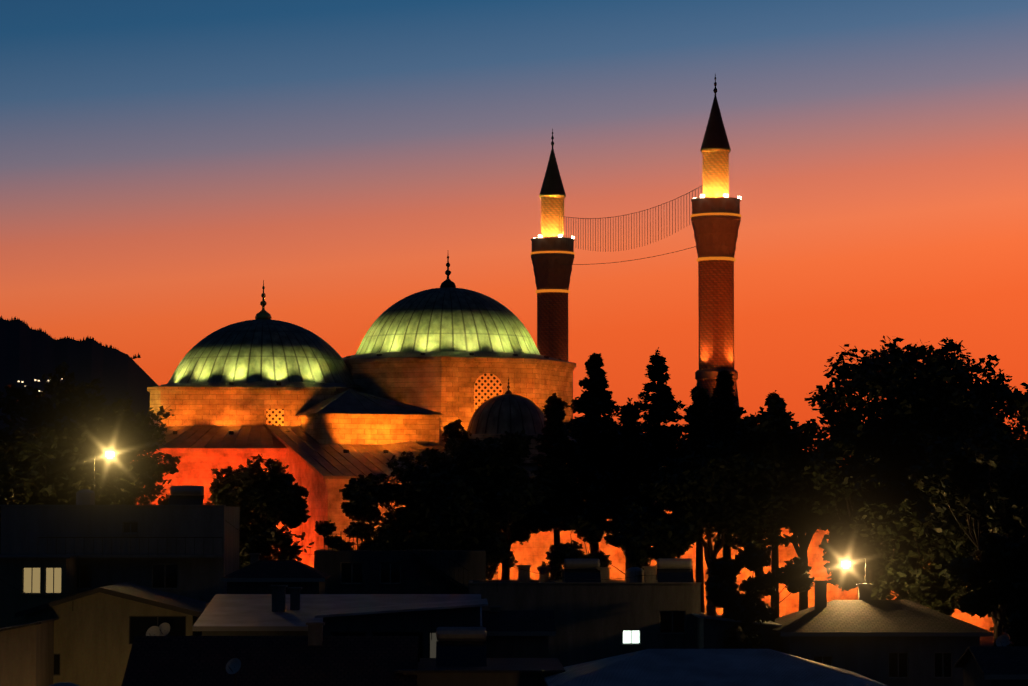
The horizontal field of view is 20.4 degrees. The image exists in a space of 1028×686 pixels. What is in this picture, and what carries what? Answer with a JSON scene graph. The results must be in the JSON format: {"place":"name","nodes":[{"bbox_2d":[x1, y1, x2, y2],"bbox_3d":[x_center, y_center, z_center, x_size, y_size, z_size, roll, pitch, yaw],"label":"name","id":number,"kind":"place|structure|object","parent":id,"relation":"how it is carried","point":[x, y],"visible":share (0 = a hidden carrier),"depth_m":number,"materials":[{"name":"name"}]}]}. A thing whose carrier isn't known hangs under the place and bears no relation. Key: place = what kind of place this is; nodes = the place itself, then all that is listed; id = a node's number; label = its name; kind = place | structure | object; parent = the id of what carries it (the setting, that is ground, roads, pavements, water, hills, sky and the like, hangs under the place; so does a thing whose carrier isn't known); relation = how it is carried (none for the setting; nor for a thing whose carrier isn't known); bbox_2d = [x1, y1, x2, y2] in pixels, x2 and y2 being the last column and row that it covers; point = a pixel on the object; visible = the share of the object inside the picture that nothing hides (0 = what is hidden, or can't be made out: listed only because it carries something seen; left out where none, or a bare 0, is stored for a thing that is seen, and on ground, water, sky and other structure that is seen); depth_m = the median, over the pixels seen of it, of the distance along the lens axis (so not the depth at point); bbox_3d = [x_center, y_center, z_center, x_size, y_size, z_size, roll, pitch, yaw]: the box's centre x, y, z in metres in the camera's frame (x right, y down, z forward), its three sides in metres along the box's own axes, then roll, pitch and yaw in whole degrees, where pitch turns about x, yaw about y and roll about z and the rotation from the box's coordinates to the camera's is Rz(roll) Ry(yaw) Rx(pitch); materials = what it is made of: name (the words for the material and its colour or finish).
{"place":"outdoors","nodes":[
{"label":"outdoors","id":0,"kind":"place"},
{"bbox_2d":[0,315,157,486],"bbox_3d":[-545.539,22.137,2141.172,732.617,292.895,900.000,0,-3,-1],"label":"hill","id":1,"kind":"structure","parent":0,"point":[28,355],"depth_m":2497.36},
{"bbox_2d":[121,622,419,685],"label":"roof","id":2,"kind":"structure","parent":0,"point":[315,657],"depth_m":100.06,"materials":[{"name":"black"}]},
{"bbox_2d":[394,658,564,685],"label":"dark house","id":3,"kind":"structure","parent":0,"point":[512,672],"depth_m":99.08,"materials":[{"name":"black"}]},
{"bbox_2d":[468,434,546,462],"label":"small mosque drum","id":4,"kind":"object","parent":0,"point":[534,450],"visible":0.16,"depth_m":185.59,"materials":[{"name":"black"}]},
{"bbox_2d":[467,394,548,435],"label":"small dome","id":5,"kind":"structure","parent":4,"relation":"on","point":[508,413],"depth_m":186.21,"materials":[{"name":"grey metal"}]},
{"bbox_2d":[505,377,511,393],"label":"finial","id":6,"kind":"object","parent":5,"relation":"on","point":[508,391],"visible":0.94,"depth_m":188.22,"materials":[{"name":"metal"}]},
{"bbox_2d":[0,0,1027,449],"label":"sky","id":7,"kind":"structure","parent":0,"point":[162,161],"materials":[{"name":"orange"}]},
{"bbox_2d":[980,627,1012,645],"bbox_3d":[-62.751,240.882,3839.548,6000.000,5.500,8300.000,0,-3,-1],"label":"ground","id":8,"kind":"structure","parent":0,"point":[986,640],"depth_m":183.28,"materials":[{"name":"brown"}]},
{"bbox_2d":[0,431,44,553],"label":"tree","id":9,"kind":"object","parent":8,"relation":"on","point":[11,484],"visible":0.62,"depth_m":161.48,"materials":[{"name":"green plant"}]},
{"bbox_2d":[0,617,59,685],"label":"house","id":10,"kind":"structure","parent":8,"relation":"on","point":[26,654],"depth_m":116.75,"materials":[{"name":"brown paint"}]},
{"bbox_2d":[0,555,78,627],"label":"grey house","id":11,"kind":"structure","parent":8,"relation":"on","point":[45,577],"depth_m":142.78,"materials":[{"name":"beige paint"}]},
{"bbox_2d":[0,362,180,523],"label":"tree","id":12,"kind":"object","parent":8,"relation":"on","point":[96,425],"visible":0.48,"depth_m":167.97,"materials":[{"name":"green plant"}]},
{"bbox_2d":[15,582,208,685],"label":"house","id":13,"kind":"structure","parent":8,"relation":"on","point":[96,630],"depth_m":121.79,"materials":[{"name":"beige paint"}]},
{"bbox_2d":[0,505,239,602],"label":"building","id":14,"kind":"structure","parent":8,"relation":"on","point":[190,551],"depth_m":146.93,"materials":[{"name":"paint"}]},
{"bbox_2d":[203,453,314,568],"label":"tree","id":15,"kind":"object","parent":8,"relation":"on","point":[257,490],"visible":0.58,"depth_m":163.60,"materials":[{"name":"green plant"}]},
{"bbox_2d":[111,448,425,559],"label":"mosque wall","id":16,"kind":"structure","parent":8,"relation":"on","point":[195,466],"depth_m":186.68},
{"bbox_2d":[113,425,426,447],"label":"roof","id":17,"kind":"structure","parent":16,"relation":"on","point":[213,436],"depth_m":188.06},
{"bbox_2d":[147,387,347,425],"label":"drum wall","id":18,"kind":"structure","parent":17,"relation":"on","point":[219,406],"depth_m":190.25,"materials":[{"name":"stone"}]},
{"bbox_2d":[154,381,359,388],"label":"cornice","id":19,"kind":"structure","parent":18,"relation":"attached to","point":[254,384],"depth_m":190.74,"materials":[{"name":"brown stone"}]},
{"bbox_2d":[167,319,362,387],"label":"dome","id":20,"kind":"structure","parent":18,"relation":"on","point":[264,350],"depth_m":193.50,"materials":[{"name":"green metal"}]},
{"bbox_2d":[255,280,271,318],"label":"finial","id":21,"kind":"object","parent":20,"relation":"on","point":[263,313],"visible":0.96,"depth_m":197.99,"materials":[{"name":"black metal"}]},
{"bbox_2d":[266,409,283,425],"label":"lattice window","id":22,"kind":"structure","parent":18,"relation":"in","point":[274,417],"depth_m":190.38,"materials":[{"name":"stone"}]},
{"bbox_2d":[220,553,331,593],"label":"house","id":23,"kind":"structure","parent":8,"relation":"on","point":[256,576],"depth_m":137.00,"materials":[{"name":"paint"}]},
{"bbox_2d":[192,585,481,635],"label":"roof","id":24,"kind":"structure","parent":8,"relation":"on","point":[278,611],"depth_m":120.69,"materials":[{"name":"paint"}]},
{"bbox_2d":[0,486,1008,685],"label":"rooftop clutter","id":25,"kind":"object","parent":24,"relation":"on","point":[460,646],"visible":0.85,"depth_m":142.25,"materials":[{"name":"grey metal"}]},
{"bbox_2d":[152,353,560,452],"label":"mosque flood fixtures","id":26,"kind":"object","parent":8,"relation":"on","point":[279,383],"visible":0.31,"depth_m":190.41,"materials":[{"name":"grey metal"}]},
{"bbox_2d":[299,414,441,444],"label":"wall","id":27,"kind":"structure","parent":8,"relation":"on","point":[376,429],"depth_m":187.76,"materials":[{"name":"stone"}]},
{"bbox_2d":[295,388,445,415],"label":"roof","id":28,"kind":"structure","parent":27,"relation":"on","point":[350,401],"depth_m":188.44,"materials":[{"name":"black metal"}]},
{"bbox_2d":[315,491,428,549],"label":"tree","id":29,"kind":"object","parent":8,"relation":"on","point":[360,505],"visible":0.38,"depth_m":155.82,"materials":[{"name":"green plant"}]},
{"bbox_2d":[314,531,485,593],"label":"terrace with fence","id":30,"kind":"structure","parent":8,"relation":"on","point":[406,571],"depth_m":153.07,"materials":[{"name":"paint"}]},
{"bbox_2d":[315,599,487,657],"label":"building","id":31,"kind":"structure","parent":8,"relation":"on","point":[395,620],"depth_m":109.11,"materials":[{"name":"paint"}]},
{"bbox_2d":[339,437,507,548],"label":"tree","id":32,"kind":"object","parent":8,"relation":"on","point":[421,493],"visible":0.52,"depth_m":163.40,"materials":[{"name":"green plant"}]},
{"bbox_2d":[342,356,575,430],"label":"drum wall","id":33,"kind":"structure","parent":8,"relation":"on","point":[442,384],"depth_m":195.21,"materials":[{"name":"brown stone"}]},
{"bbox_2d":[354,287,545,359],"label":"dome","id":34,"kind":"structure","parent":33,"relation":"on","point":[447,319],"depth_m":198.46,"materials":[{"name":"green metal"}]},
{"bbox_2d":[440,256,455,287],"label":"finial","id":35,"kind":"object","parent":34,"relation":"on","point":[447,282],"visible":0.98,"depth_m":202.98,"materials":[{"name":"black metal"}]},
{"bbox_2d":[342,351,572,362],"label":"cornice","id":36,"kind":"structure","parent":33,"relation":"attached to","point":[447,353],"depth_m":195.91,"materials":[{"name":"brown stone"}]},
{"bbox_2d":[474,373,502,411],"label":"lattice window","id":37,"kind":"structure","parent":33,"relation":"in","point":[487,386],"depth_m":194.98,"materials":[{"name":"orange stone"}]},
{"bbox_2d":[93,449,866,582],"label":"street lamps","id":38,"kind":"object","parent":8,"relation":"on","point":[846,562],"visible":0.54,"depth_m":138.80,"materials":[{"name":"grey metal"}]},
{"bbox_2d":[428,479,545,579],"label":"tree","id":39,"kind":"object","parent":8,"relation":"on","point":[470,524],"visible":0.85,"depth_m":156.69,"materials":[{"name":"green plant"}]},
{"bbox_2d":[428,419,557,579],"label":"tree","id":40,"kind":"object","parent":8,"relation":"on","point":[511,450],"visible":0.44,"depth_m":164.49,"materials":[{"name":"green plant"}]},
{"bbox_2d":[285,447,708,612],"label":"mosque wall","id":41,"kind":"structure","parent":8,"relation":"on","point":[324,499],"depth_m":182.56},
{"bbox_2d":[264,424,645,478],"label":"roof","id":42,"kind":"structure","parent":41,"relation":"on","point":[328,461],"depth_m":184.18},
{"bbox_2d":[530,129,574,360],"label":"minaret","id":43,"kind":"object","parent":8,"relation":"on","point":[550,253],"visible":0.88,"depth_m":221.21,"materials":[{"name":"brick"}]},
{"bbox_2d":[557,185,702,264],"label":"string lights","id":44,"kind":"object","parent":43,"relation":"attached to","point":[623,228],"visible":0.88,"depth_m":209.32,"materials":[{"name":"grey metal"}]},
{"bbox_2d":[517,393,604,565],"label":"cedar tree","id":45,"kind":"object","parent":8,"relation":"on","point":[556,468],"visible":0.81,"depth_m":168.96,"materials":[{"name":"green plant"}]},
{"bbox_2d":[537,515,611,579],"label":"tree","id":46,"kind":"object","parent":8,"relation":"on","point":[591,533],"visible":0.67,"depth_m":157.44,"materials":[{"name":"green plant"}]},
{"bbox_2d":[468,565,701,666],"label":"concrete house","id":47,"kind":"structure","parent":8,"relation":"on","point":[607,618],"depth_m":139.15,"materials":[{"name":"grey concrete"}]},
{"bbox_2d":[562,353,651,552],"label":"cedar tree","id":48,"kind":"object","parent":8,"relation":"on","point":[593,403],"visible":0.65,"depth_m":173.10,"materials":[{"name":"green plant"}]},
{"bbox_2d":[575,398,677,579],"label":"cedar tree","id":49,"kind":"object","parent":8,"relation":"on","point":[619,489],"visible":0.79,"depth_m":167.07,"materials":[{"name":"green plant"}]},
{"bbox_2d":[578,347,685,579],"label":"cedar tree","id":50,"kind":"object","parent":8,"relation":"on","point":[664,440],"visible":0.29,"depth_m":175.05,"materials":[{"name":"green plant"}]},
{"bbox_2d":[589,501,680,578],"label":"tree","id":51,"kind":"object","parent":8,"relation":"on","point":[629,528],"visible":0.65,"depth_m":157.87,"materials":[{"name":"green plant"}]},
{"bbox_2d":[654,382,728,612],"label":"cedar tree","id":52,"kind":"object","parent":8,"relation":"on","point":[698,418],"visible":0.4,"depth_m":168.17,"materials":[{"name":"green plant"}]},
{"bbox_2d":[628,453,787,604],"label":"tree","id":53,"kind":"object","parent":8,"relation":"on","point":[682,495],"visible":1,"depth_m":156.39,"materials":[{"name":"green plant"}]},
{"bbox_2d":[544,649,886,685],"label":"roof","id":54,"kind":"structure","parent":8,"relation":"on","point":[708,667],"depth_m":95.05,"materials":[{"name":"blue metal"}]},
{"bbox_2d":[690,74,740,417],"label":"minaret","id":55,"kind":"object","parent":8,"relation":"on","point":[715,216],"visible":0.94,"depth_m":193.13,"materials":[{"name":"brick"}]},
{"bbox_2d":[710,370,747,612],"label":"cedar tree","id":56,"kind":"object","parent":8,"relation":"on","point":[726,411],"visible":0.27,"depth_m":171.33,"materials":[{"name":"green plant"}]},
{"bbox_2d":[692,605,782,651],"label":"house","id":57,"kind":"structure","parent":8,"relation":"on","point":[712,625],"depth_m":135.22,"materials":[{"name":"concrete"}]},
{"bbox_2d":[671,397,825,598],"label":"tree","id":58,"kind":"object","parent":8,"relation":"on","point":[776,424],"visible":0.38,"depth_m":162.33,"materials":[{"name":"green plant"}]},
{"bbox_2d":[705,541,814,648],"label":"tree","id":59,"kind":"object","parent":8,"relation":"on","point":[749,605],"visible":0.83,"depth_m":136.45,"materials":[{"name":"green plant"}]},
{"bbox_2d":[754,390,788,617],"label":"cedar tree","id":60,"kind":"object","parent":8,"relation":"on","point":[774,559],"visible":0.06,"depth_m":169.17,"materials":[{"name":"green plant"}]},
{"bbox_2d":[734,417,857,610],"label":"tree","id":61,"kind":"object","parent":8,"relation":"on","point":[799,526],"visible":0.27,"depth_m":163.64,"materials":[{"name":"green plant"}]},
{"bbox_2d":[711,527,1004,633],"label":"wall","id":62,"kind":"structure","parent":8,"relation":"on","point":[789,604],"depth_m":189.49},
{"bbox_2d":[802,433,931,590],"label":"tree","id":63,"kind":"object","parent":8,"relation":"on","point":[863,482],"visible":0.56,"depth_m":148.18,"materials":[{"name":"green plant"}]},
{"bbox_2d":[819,407,916,540],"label":"tree","id":64,"kind":"object","parent":8,"relation":"on","point":[825,432],"depth_m":165.12,"materials":[{"name":"green plant"}]},
{"bbox_2d":[767,580,1009,685],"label":"hipped house","id":65,"kind":"structure","parent":8,"relation":"on","point":[898,642],"depth_m":132.34,"materials":[{"name":"grey paint"}]},
{"bbox_2d":[846,496,968,615],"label":"tree","id":66,"kind":"object","parent":8,"relation":"on","point":[904,577],"visible":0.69,"depth_m":142.95,"materials":[{"name":"green plant"}]},
{"bbox_2d":[804,335,1027,554],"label":"tree","id":67,"kind":"object","parent":8,"relation":"on","point":[919,396],"visible":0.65,"depth_m":152.81,"materials":[{"name":"green plant"}]},
{"bbox_2d":[903,426,1027,645],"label":"tree","id":68,"kind":"object","parent":8,"relation":"on","point":[962,481],"visible":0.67,"depth_m":137.49,"materials":[{"name":"green plant"}]},
{"bbox_2d":[946,532,1027,645],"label":"tree","id":69,"kind":"object","parent":8,"relation":"on","point":[1008,586],"visible":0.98,"depth_m":125.02,"materials":[{"name":"green plant"}]},
{"bbox_2d":[954,646,1027,685],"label":"house","id":70,"kind":"structure","parent":8,"relation":"on","point":[994,665],"depth_m":108.97,"materials":[{"name":"paint"}]},
{"bbox_2d":[955,393,1027,586],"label":"tree","id":71,"kind":"object","parent":8,"relation":"on","point":[1020,404],"visible":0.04,"depth_m":146.58,"materials":[{"name":"green plant"}]}
]}

